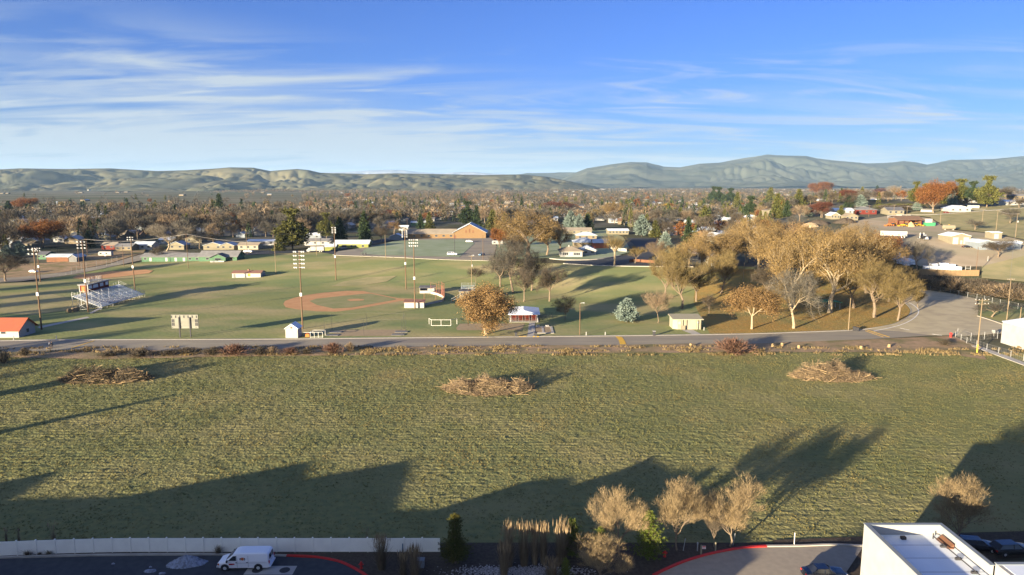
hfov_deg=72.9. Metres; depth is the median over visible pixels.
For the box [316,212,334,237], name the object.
pine tree
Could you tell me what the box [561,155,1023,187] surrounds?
mountains
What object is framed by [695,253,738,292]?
bare tree
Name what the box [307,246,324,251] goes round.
box truck
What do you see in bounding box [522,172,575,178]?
hills
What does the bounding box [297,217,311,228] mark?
bare tree
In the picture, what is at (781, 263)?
sycamore tree
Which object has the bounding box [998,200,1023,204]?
house
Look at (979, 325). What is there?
utility pole
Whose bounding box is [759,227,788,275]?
autumn tree
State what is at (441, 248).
church lawn
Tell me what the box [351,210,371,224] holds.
bare tree
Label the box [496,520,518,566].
ornamental grass
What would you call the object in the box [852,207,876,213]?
house
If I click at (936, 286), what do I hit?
bare shrub
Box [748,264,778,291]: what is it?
bare tree
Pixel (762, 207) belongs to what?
bare tree
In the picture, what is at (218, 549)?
ornamental grass
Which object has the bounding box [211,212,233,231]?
bare tree
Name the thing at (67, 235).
bare tree
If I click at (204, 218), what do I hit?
bare tree
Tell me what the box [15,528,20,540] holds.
ornamental grass
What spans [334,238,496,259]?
church drive
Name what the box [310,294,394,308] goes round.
infield grass
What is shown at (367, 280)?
worn grass
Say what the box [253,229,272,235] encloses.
town house
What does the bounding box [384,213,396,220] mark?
bare tree
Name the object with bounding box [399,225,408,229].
house
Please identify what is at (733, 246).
autumn tree
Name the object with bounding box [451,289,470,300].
scorer booth
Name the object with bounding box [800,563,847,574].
parked car
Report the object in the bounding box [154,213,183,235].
bare tree
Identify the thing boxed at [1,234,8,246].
conifer tree
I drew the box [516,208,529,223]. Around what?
bare tree
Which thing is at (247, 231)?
conifer tree
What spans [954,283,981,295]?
bare shrub
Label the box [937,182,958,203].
conifer tree
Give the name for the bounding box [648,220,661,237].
conifer tree
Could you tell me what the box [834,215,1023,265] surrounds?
gravel yard
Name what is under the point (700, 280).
bare tree
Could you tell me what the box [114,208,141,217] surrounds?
bare tree
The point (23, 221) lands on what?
bare tree
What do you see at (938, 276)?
bare shrub
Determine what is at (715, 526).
bare tree
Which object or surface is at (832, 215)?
house
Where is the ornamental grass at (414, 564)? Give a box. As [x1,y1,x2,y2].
[403,543,424,574]
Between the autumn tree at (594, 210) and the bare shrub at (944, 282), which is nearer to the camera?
the bare shrub at (944, 282)
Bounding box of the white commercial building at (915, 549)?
[860,523,1023,574]
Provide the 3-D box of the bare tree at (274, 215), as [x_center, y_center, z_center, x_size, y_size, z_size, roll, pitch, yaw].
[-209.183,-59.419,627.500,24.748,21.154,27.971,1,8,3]
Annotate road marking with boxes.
[616,336,625,343]
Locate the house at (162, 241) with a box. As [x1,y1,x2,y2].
[158,237,175,243]
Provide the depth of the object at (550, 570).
80.78 m
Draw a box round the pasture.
[982,256,1023,281]
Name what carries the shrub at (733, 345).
on the verge
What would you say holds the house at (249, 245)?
on the ground at (988, 342)
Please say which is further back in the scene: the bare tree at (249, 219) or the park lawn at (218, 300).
the bare tree at (249, 219)
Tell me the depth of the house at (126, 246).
455.17 m
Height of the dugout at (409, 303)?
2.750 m
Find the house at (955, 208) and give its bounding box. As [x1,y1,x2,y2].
[941,205,970,211]
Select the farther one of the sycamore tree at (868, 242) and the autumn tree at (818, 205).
the autumn tree at (818, 205)
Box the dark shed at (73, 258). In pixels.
[67,253,86,261]
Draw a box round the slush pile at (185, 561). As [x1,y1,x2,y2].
[166,555,207,568]
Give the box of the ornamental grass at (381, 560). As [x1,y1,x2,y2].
[370,533,391,570]
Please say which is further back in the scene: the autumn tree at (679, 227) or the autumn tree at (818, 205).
the autumn tree at (818, 205)
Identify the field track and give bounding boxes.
[773,531,1023,558]
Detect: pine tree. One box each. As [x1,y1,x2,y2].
[270,207,312,249]
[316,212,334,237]
[456,200,474,223]
[558,557,575,574]
[559,518,586,557]
[587,526,614,562]
[625,510,672,560]
[707,186,716,203]
[711,186,726,203]
[724,187,735,201]
[741,195,758,214]
[907,181,921,202]
[954,178,970,201]
[963,181,978,202]
[973,175,1005,206]
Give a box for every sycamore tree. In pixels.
[723,213,767,261]
[736,222,786,270]
[762,219,834,308]
[784,233,831,287]
[792,229,886,312]
[841,228,898,285]
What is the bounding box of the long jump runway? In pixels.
[333,330,404,335]
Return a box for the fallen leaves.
[694,283,908,332]
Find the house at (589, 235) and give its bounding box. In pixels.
[575,232,596,238]
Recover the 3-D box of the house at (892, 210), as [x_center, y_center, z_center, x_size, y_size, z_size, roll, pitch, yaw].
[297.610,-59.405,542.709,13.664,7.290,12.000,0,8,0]
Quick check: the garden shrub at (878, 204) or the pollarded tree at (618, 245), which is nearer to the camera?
the pollarded tree at (618, 245)
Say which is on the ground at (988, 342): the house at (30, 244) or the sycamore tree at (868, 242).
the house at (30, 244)
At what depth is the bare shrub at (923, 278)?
306.94 m
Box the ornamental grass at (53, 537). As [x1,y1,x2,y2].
[44,521,56,539]
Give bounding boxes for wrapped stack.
[902,261,910,265]
[944,264,951,269]
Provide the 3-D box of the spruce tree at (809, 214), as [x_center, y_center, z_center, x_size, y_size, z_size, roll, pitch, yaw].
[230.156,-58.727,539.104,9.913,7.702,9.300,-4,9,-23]
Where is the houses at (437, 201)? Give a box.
[0,188,1020,216]
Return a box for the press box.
[77,276,110,304]
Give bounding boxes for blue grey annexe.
[993,241,1020,248]
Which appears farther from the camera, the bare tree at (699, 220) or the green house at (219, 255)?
the bare tree at (699, 220)
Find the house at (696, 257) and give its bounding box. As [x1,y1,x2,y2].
[690,249,698,259]
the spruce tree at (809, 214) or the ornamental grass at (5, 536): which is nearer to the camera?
the ornamental grass at (5, 536)
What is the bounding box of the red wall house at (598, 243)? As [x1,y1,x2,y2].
[591,239,608,247]
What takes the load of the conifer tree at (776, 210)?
on the ground at (988, 342)
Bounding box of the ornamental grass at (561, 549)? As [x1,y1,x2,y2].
[548,517,575,564]
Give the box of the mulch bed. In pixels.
[6,543,998,574]
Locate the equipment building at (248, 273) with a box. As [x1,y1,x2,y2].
[232,269,265,277]
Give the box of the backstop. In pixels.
[424,282,444,304]
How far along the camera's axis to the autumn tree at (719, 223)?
488.19 m
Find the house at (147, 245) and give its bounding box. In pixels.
[135,241,159,249]
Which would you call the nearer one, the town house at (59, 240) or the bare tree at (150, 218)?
the town house at (59, 240)
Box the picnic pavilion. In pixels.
[508,306,539,321]
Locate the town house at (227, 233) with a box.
[223,229,240,235]
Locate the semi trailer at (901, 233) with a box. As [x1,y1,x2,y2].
[880,231,907,237]
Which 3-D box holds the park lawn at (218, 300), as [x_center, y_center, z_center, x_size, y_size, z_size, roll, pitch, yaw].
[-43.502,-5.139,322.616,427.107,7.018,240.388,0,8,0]
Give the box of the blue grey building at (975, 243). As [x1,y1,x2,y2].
[965,238,994,249]
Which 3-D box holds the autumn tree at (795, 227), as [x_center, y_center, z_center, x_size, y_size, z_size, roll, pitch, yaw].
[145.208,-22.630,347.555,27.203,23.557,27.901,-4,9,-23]
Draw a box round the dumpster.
[923,222,935,225]
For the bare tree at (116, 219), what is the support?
on the ground at (988, 342)
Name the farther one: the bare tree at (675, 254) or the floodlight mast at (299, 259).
the bare tree at (675, 254)
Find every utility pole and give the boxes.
[471,255,472,284]
[975,299,988,352]
[1006,279,1014,319]
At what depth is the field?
123.36 m
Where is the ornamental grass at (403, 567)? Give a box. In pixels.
[397,549,408,574]
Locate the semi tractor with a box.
[918,234,927,239]
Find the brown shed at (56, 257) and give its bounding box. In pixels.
[46,254,72,261]
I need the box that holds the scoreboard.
[171,315,198,336]
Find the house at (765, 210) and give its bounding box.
[762,206,802,215]
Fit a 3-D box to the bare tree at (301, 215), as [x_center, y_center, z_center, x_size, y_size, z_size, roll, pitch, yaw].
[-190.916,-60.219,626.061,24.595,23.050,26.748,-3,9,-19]
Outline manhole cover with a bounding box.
[279,567,289,572]
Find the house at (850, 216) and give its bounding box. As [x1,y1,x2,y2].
[840,213,857,219]
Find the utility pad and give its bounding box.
[243,566,296,574]
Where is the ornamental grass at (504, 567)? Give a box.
[493,537,510,574]
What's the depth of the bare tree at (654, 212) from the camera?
647.26 m
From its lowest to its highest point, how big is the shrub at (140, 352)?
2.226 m
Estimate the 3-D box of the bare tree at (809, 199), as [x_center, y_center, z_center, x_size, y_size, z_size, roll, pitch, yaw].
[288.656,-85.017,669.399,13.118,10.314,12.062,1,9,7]
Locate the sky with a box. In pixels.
[0,0,1023,173]
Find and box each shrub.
[0,351,16,364]
[18,347,32,355]
[95,350,123,357]
[124,348,155,358]
[156,349,177,355]
[171,347,200,356]
[201,346,223,357]
[218,343,251,356]
[248,347,271,355]
[261,347,278,355]
[280,347,299,353]
[298,348,316,354]
[320,341,345,354]
[344,341,354,352]
[707,335,760,357]
[872,203,886,208]
[897,204,911,209]
[908,274,941,289]
[920,278,945,289]
[925,274,948,279]
[925,280,948,291]
[933,277,956,292]
[934,277,972,291]
[936,339,956,346]
[940,275,969,280]
[944,278,977,292]
[949,280,990,294]
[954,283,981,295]
[964,284,1001,296]
[966,277,991,284]
[972,283,1003,296]
[975,279,998,283]
[980,283,1017,299]
[995,283,1023,299]
[997,285,1023,299]
[998,288,1023,300]
[1004,282,1023,287]
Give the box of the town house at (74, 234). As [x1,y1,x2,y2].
[72,232,98,239]
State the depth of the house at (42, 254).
411.30 m
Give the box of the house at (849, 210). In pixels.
[830,208,853,212]
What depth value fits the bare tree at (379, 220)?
672.86 m
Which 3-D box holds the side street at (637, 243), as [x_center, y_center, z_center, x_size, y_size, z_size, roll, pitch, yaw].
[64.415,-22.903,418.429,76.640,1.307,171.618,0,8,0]
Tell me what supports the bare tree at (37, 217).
on the ground at (988, 342)
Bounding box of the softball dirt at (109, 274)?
[73,269,152,278]
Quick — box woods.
[0,188,1004,220]
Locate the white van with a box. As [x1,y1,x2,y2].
[216,546,275,570]
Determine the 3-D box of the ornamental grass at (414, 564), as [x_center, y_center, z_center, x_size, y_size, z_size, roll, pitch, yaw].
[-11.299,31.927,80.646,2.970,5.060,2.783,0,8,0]
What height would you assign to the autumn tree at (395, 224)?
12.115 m
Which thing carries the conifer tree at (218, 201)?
on the ground at (988, 342)
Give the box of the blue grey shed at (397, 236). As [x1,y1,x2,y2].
[389,233,403,239]
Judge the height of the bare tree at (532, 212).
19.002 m
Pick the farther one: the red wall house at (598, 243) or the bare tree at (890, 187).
the bare tree at (890, 187)
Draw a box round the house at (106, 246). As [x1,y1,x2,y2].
[100,242,119,249]
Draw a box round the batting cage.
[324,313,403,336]
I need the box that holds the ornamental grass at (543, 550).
[537,521,550,564]
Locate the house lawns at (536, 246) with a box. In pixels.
[496,230,629,257]
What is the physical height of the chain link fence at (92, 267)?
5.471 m
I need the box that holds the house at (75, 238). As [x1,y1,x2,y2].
[64,235,84,243]
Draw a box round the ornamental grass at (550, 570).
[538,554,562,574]
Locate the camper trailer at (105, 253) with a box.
[98,251,112,255]
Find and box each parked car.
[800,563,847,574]
[959,535,993,553]
[989,539,1023,556]
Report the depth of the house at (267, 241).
491.27 m
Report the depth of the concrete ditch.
187.67 m
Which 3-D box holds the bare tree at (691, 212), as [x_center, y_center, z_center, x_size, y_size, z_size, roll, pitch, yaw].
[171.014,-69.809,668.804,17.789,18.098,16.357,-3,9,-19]
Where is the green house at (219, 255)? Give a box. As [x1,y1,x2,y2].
[197,250,245,261]
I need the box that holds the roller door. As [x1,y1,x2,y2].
[953,237,958,243]
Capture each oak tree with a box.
[450,278,520,337]
[718,282,784,328]
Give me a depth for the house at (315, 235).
545.64 m
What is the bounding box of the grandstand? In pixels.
[71,281,144,312]
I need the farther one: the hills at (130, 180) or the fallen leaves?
the hills at (130, 180)
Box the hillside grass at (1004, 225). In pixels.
[904,205,1023,238]
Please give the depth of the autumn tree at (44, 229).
472.51 m
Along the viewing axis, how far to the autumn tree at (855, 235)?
321.03 m
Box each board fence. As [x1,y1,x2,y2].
[629,259,654,262]
[919,268,979,275]
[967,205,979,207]
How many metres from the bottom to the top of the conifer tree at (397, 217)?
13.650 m
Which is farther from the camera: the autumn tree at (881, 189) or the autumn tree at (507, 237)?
the autumn tree at (881, 189)
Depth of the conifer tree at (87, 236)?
477.63 m
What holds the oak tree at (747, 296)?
on the leaf strewn lawn at (830, 321)
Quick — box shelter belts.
[197,188,1023,201]
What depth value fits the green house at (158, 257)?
397.89 m
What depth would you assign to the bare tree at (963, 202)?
590.43 m
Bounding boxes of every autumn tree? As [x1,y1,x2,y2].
[10,197,39,208]
[15,219,67,247]
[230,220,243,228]
[386,221,405,233]
[392,209,402,218]
[490,227,509,245]
[491,208,564,254]
[494,220,535,254]
[532,221,566,254]
[543,200,577,209]
[553,227,578,247]
[590,208,600,216]
[602,200,623,213]
[673,220,694,235]
[676,240,697,264]
[683,232,720,268]
[687,230,731,266]
[707,229,750,258]
[711,219,727,230]
[717,229,752,262]
[740,214,782,260]
[756,221,800,281]
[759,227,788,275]
[776,219,817,238]
[807,180,835,192]
[807,224,846,241]
[808,201,834,217]
[826,220,861,252]
[826,233,888,288]
[839,189,857,196]
[842,219,877,247]
[843,246,895,291]
[856,230,906,256]
[874,188,889,192]
[876,243,910,270]
[895,191,906,200]
[914,177,960,212]
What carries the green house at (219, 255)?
on the ground at (988, 342)
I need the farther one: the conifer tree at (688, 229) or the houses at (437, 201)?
the houses at (437, 201)
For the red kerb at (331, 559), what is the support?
on the mulch bed
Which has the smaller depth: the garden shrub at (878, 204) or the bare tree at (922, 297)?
the bare tree at (922, 297)
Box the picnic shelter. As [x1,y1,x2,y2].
[815,299,841,308]
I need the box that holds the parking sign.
[700,545,705,554]
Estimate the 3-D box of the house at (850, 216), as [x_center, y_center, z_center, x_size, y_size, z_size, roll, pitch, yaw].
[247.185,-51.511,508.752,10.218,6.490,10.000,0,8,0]
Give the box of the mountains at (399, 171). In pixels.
[331,170,509,174]
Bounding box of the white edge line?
[875,303,918,330]
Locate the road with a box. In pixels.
[0,329,928,351]
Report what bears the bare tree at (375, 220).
on the ground at (988, 342)
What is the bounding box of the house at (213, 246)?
[202,241,224,249]
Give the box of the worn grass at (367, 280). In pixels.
[333,276,394,285]
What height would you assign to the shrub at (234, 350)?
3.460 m
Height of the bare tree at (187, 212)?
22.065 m
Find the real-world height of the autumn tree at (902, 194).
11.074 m
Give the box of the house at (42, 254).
[38,251,55,258]
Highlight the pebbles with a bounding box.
[434,562,610,574]
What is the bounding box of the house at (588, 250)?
[580,245,595,254]
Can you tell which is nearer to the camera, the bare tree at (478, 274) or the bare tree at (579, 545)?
the bare tree at (579, 545)
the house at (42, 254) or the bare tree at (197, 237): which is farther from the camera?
the bare tree at (197, 237)
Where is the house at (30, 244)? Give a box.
[22,241,40,248]
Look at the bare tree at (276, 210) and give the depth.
752.90 m
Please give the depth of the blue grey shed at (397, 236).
513.00 m
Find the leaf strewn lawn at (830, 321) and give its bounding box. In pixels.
[693,269,909,333]
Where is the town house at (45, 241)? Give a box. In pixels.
[26,238,49,243]
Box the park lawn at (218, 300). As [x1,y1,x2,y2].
[0,252,909,339]
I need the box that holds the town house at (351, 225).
[346,222,355,227]
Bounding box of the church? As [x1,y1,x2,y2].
[402,222,487,238]
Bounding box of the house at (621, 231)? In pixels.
[606,228,628,234]
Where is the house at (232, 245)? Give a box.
[219,241,237,249]
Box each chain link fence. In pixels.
[71,257,116,272]
[930,286,1022,309]
[955,332,1023,360]
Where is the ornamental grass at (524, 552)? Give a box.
[515,521,533,566]
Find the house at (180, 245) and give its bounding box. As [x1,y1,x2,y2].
[169,240,189,249]
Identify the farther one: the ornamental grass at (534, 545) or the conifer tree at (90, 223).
the conifer tree at (90, 223)
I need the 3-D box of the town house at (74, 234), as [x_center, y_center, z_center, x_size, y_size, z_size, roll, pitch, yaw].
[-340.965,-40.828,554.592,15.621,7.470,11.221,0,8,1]
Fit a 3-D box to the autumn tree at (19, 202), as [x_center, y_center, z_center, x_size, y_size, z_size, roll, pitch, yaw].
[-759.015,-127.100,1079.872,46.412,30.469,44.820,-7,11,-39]
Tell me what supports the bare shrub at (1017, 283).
on the ground at (988, 342)
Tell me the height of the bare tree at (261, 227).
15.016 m
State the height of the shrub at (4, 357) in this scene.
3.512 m
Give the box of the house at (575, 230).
[563,227,591,233]
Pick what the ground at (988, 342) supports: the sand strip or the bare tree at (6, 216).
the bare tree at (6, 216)
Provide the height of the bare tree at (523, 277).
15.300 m
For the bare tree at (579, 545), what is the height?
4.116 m
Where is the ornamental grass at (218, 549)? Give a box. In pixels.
[214,544,222,553]
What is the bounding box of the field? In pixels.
[0,352,1023,542]
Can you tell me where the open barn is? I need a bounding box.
[888,216,923,225]
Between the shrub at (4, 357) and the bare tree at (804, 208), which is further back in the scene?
the bare tree at (804, 208)
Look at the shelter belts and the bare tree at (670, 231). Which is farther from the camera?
the shelter belts
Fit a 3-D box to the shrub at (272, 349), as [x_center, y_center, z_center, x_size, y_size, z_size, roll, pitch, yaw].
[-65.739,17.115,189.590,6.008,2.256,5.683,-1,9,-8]
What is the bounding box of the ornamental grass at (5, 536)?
[3,527,7,541]
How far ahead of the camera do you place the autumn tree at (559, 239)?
406.97 m
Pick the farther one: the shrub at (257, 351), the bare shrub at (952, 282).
the bare shrub at (952, 282)
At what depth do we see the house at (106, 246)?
464.16 m
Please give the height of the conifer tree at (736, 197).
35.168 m
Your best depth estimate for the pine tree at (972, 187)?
647.82 m
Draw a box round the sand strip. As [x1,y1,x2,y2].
[456,323,524,329]
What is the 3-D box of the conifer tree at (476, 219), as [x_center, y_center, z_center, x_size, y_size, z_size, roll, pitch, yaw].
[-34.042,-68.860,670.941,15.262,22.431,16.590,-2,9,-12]
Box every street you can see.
[0,251,186,281]
[244,237,392,254]
[564,238,692,265]
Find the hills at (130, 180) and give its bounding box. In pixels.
[0,167,596,191]
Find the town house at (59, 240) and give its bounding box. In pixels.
[53,235,67,241]
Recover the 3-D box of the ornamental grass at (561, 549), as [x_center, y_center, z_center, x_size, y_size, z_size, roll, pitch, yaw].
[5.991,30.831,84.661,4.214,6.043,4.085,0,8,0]
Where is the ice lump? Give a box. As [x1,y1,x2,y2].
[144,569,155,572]
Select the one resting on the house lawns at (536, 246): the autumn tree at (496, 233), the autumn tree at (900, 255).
the autumn tree at (496, 233)
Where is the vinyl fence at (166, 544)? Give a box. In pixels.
[0,537,439,555]
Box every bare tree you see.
[0,211,23,225]
[0,223,25,248]
[0,252,31,280]
[1,220,27,241]
[2,208,20,220]
[13,218,39,227]
[22,212,51,225]
[43,213,68,227]
[45,210,71,222]
[57,214,80,233]
[57,228,72,242]
[68,213,94,231]
[73,213,90,225]
[79,224,97,237]
[82,216,105,230]
[95,219,125,241]
[99,216,128,226]
[104,218,128,240]
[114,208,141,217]
[116,212,140,227]
[122,217,151,238]
[137,213,162,235]
[140,208,161,215]
[144,221,192,250]
[149,245,163,254]
[152,210,172,224]
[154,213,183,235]
[160,206,178,211]
[169,217,197,237]
[180,210,197,216]
[181,207,196,214]
[184,216,202,229]
[187,231,210,248]
[192,212,212,230]
[196,212,220,230]
[200,222,216,232]
[203,222,220,232]
[205,229,223,241]
[208,210,229,224]
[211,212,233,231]
[225,222,241,236]
[235,207,249,216]
[239,211,261,227]
[239,214,264,235]
[244,208,263,218]
[256,221,271,236]
[261,214,275,223]
[264,206,278,217]
[264,223,279,236]
[270,212,283,224]
[276,213,302,223]
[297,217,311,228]
[298,209,312,219]
[302,209,319,224]
[306,213,329,223]
[306,219,318,229]
[327,208,344,222]
[330,208,349,225]
[330,212,348,227]
[337,208,357,222]
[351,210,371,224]
[369,212,386,221]
[370,223,390,241]
[372,215,386,225]
[372,216,385,229]
[375,207,388,219]
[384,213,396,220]
[466,268,483,281]
[478,206,490,222]
[480,251,516,286]
[487,242,536,293]
[493,206,505,223]
[501,233,530,262]
[505,204,515,224]
[508,267,539,301]
[515,250,550,290]
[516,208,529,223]
[525,208,537,220]
[534,208,548,219]
[534,262,568,300]
[540,209,552,220]
[551,295,576,316]
[565,532,600,563]
[575,532,634,574]
[585,485,650,554]
[606,210,620,223]
[621,209,639,219]
[622,214,635,226]
[624,246,648,262]
[630,211,651,223]
[642,289,677,322]
[646,238,669,258]
[648,215,666,228]
[648,252,683,298]
[649,209,667,219]
[652,474,713,549]
[654,243,694,286]
[655,260,711,308]
[659,220,669,234]
[661,221,675,233]
[662,214,676,220]
[663,209,681,220]
[679,211,692,219]
[680,207,695,219]
[685,264,718,301]
[687,470,767,545]
[691,215,709,227]
[692,215,716,238]
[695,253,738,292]
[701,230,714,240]
[702,293,718,315]
[703,500,727,537]
[707,206,717,215]
[710,213,722,221]
[713,248,736,276]
[721,220,740,234]
[726,208,737,216]
[730,212,741,221]
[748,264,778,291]
[754,205,770,214]
[762,264,826,328]
[764,202,773,208]
[782,234,827,299]
[787,215,799,223]
[789,198,797,206]
[789,204,810,220]
[805,195,816,204]
[814,192,823,198]
[825,254,886,307]
[826,192,838,200]
[840,191,858,203]
[842,256,925,317]
[855,190,872,199]
[870,191,879,197]
[872,264,918,301]
[880,272,926,320]
[882,191,894,197]
[885,185,902,190]
[890,187,901,196]
[901,238,936,272]
[912,292,926,307]
[927,472,999,535]
[957,198,970,205]
[965,219,986,229]
[972,300,1017,316]
[980,238,1014,256]
[999,208,1020,222]
[1001,185,1017,199]
[1007,197,1023,207]
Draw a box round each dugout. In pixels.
[403,299,425,307]
[419,285,435,292]
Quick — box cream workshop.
[938,232,970,243]
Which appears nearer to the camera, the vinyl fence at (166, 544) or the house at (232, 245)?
the vinyl fence at (166, 544)
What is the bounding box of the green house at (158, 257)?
[140,253,198,261]
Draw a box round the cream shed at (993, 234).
[985,231,1002,238]
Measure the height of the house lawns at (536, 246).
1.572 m
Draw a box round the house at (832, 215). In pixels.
[825,212,840,218]
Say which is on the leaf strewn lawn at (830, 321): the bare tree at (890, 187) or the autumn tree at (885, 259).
the autumn tree at (885, 259)
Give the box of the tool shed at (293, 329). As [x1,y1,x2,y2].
[285,321,301,337]
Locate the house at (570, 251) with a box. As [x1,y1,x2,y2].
[558,245,583,256]
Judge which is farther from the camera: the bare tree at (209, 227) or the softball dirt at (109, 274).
the bare tree at (209, 227)
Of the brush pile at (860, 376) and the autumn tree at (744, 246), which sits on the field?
the brush pile at (860, 376)
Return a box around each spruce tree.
[0,245,15,258]
[10,240,28,256]
[562,210,575,226]
[572,214,585,226]
[613,297,640,321]
[633,214,650,235]
[658,231,674,252]
[803,208,814,215]
[853,195,868,206]
[911,202,921,210]
[946,193,957,204]
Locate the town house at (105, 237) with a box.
[101,234,115,239]
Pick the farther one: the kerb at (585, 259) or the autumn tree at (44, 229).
the autumn tree at (44, 229)
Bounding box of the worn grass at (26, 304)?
[0,293,95,314]
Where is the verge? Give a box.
[7,336,986,359]
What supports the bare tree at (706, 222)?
on the ground at (988, 342)
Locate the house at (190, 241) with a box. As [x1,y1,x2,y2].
[184,234,206,242]
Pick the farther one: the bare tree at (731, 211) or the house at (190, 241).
the bare tree at (731, 211)
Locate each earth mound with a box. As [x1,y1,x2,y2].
[800,222,818,227]
[808,220,829,224]
[833,218,856,223]
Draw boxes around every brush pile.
[49,363,157,385]
[435,370,536,397]
[787,357,881,382]
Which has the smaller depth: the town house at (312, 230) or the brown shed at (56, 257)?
the brown shed at (56, 257)
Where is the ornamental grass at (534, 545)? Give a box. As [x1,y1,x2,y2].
[528,521,541,564]
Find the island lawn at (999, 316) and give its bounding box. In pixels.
[978,300,1023,322]
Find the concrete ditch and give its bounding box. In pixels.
[973,346,1023,364]
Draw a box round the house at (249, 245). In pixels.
[237,242,262,249]
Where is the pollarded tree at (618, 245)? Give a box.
[602,231,625,264]
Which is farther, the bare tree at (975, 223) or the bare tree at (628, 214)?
the bare tree at (628, 214)
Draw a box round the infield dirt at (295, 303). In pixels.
[284,291,404,311]
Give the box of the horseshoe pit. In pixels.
[532,325,553,332]
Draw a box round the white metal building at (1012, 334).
[1001,318,1023,349]
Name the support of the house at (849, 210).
on the ground at (988, 342)
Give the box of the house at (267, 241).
[247,239,275,244]
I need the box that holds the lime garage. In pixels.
[324,244,338,250]
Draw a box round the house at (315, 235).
[309,233,323,237]
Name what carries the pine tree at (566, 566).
on the mulch bed
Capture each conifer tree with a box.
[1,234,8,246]
[3,201,14,211]
[76,218,84,236]
[83,230,97,247]
[87,220,95,239]
[95,219,103,235]
[214,193,224,211]
[245,221,252,236]
[271,234,286,250]
[330,217,348,243]
[356,210,373,240]
[395,212,399,222]
[416,213,424,228]
[423,211,435,228]
[471,205,483,226]
[483,209,498,229]
[583,213,594,230]
[621,209,627,224]
[628,209,633,227]
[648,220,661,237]
[680,217,693,257]
[695,205,712,224]
[732,192,741,205]
[763,187,775,201]
[768,193,784,218]
[782,200,791,216]
[792,189,807,206]
[837,205,844,214]
[843,196,854,206]
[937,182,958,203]
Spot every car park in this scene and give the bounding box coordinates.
[0,555,361,574]
[658,546,861,574]
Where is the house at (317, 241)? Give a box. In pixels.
[304,238,336,245]
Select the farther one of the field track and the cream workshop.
the cream workshop
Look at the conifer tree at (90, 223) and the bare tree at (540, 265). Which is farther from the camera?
the conifer tree at (90, 223)
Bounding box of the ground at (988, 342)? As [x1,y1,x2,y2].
[0,186,1023,561]
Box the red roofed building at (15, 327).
[0,318,38,337]
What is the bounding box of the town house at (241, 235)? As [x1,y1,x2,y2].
[236,231,248,237]
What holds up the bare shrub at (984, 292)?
on the ground at (988, 342)
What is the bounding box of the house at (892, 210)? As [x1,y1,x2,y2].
[880,207,904,214]
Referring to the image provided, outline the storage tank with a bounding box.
[942,224,955,229]
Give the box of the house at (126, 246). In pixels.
[114,243,138,250]
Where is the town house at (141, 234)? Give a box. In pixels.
[130,231,144,237]
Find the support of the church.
on the ground at (988, 342)
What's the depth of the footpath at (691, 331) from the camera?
218.57 m
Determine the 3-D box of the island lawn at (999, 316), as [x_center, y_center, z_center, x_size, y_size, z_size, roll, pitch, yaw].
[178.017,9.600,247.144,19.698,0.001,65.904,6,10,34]
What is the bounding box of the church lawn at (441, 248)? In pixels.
[360,239,473,256]
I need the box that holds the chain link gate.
[957,328,997,339]
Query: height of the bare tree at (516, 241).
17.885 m
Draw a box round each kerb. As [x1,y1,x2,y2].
[0,330,848,340]
[0,553,286,558]
[286,554,367,574]
[333,254,487,260]
[549,255,620,259]
[563,263,692,266]
[652,545,766,574]
[767,543,862,546]
[859,303,911,329]
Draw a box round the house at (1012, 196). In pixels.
[1006,194,1023,199]
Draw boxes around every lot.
[0,249,145,277]
[869,290,1001,335]
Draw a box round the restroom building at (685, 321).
[668,314,703,329]
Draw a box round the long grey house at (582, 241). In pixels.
[572,237,591,246]
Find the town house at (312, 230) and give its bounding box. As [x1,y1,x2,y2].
[309,227,316,232]
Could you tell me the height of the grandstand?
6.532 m
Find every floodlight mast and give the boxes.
[27,248,42,329]
[32,247,40,281]
[76,241,88,311]
[127,236,135,290]
[293,250,305,328]
[331,227,336,279]
[402,230,406,288]
[409,239,417,308]
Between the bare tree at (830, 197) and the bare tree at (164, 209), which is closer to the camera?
the bare tree at (830, 197)
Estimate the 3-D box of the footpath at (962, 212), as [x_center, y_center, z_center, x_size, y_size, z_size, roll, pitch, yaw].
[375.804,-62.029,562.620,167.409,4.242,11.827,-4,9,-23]
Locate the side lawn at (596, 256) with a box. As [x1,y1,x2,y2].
[549,254,616,258]
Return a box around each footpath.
[38,317,89,327]
[527,322,534,335]
[683,329,699,333]
[926,208,1016,214]
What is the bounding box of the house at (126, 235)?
[106,230,130,238]
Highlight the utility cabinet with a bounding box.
[418,557,424,567]
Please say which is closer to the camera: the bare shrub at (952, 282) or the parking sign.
the parking sign
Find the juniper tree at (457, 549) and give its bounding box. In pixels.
[438,513,473,563]
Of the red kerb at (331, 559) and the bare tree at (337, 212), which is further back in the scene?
the bare tree at (337, 212)
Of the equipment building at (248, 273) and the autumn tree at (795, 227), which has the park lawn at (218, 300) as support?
the equipment building at (248, 273)
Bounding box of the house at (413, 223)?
[410,221,424,225]
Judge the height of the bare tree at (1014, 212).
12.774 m
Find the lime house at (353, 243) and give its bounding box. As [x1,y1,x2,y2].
[333,240,372,247]
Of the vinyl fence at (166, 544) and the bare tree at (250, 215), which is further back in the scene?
the bare tree at (250, 215)

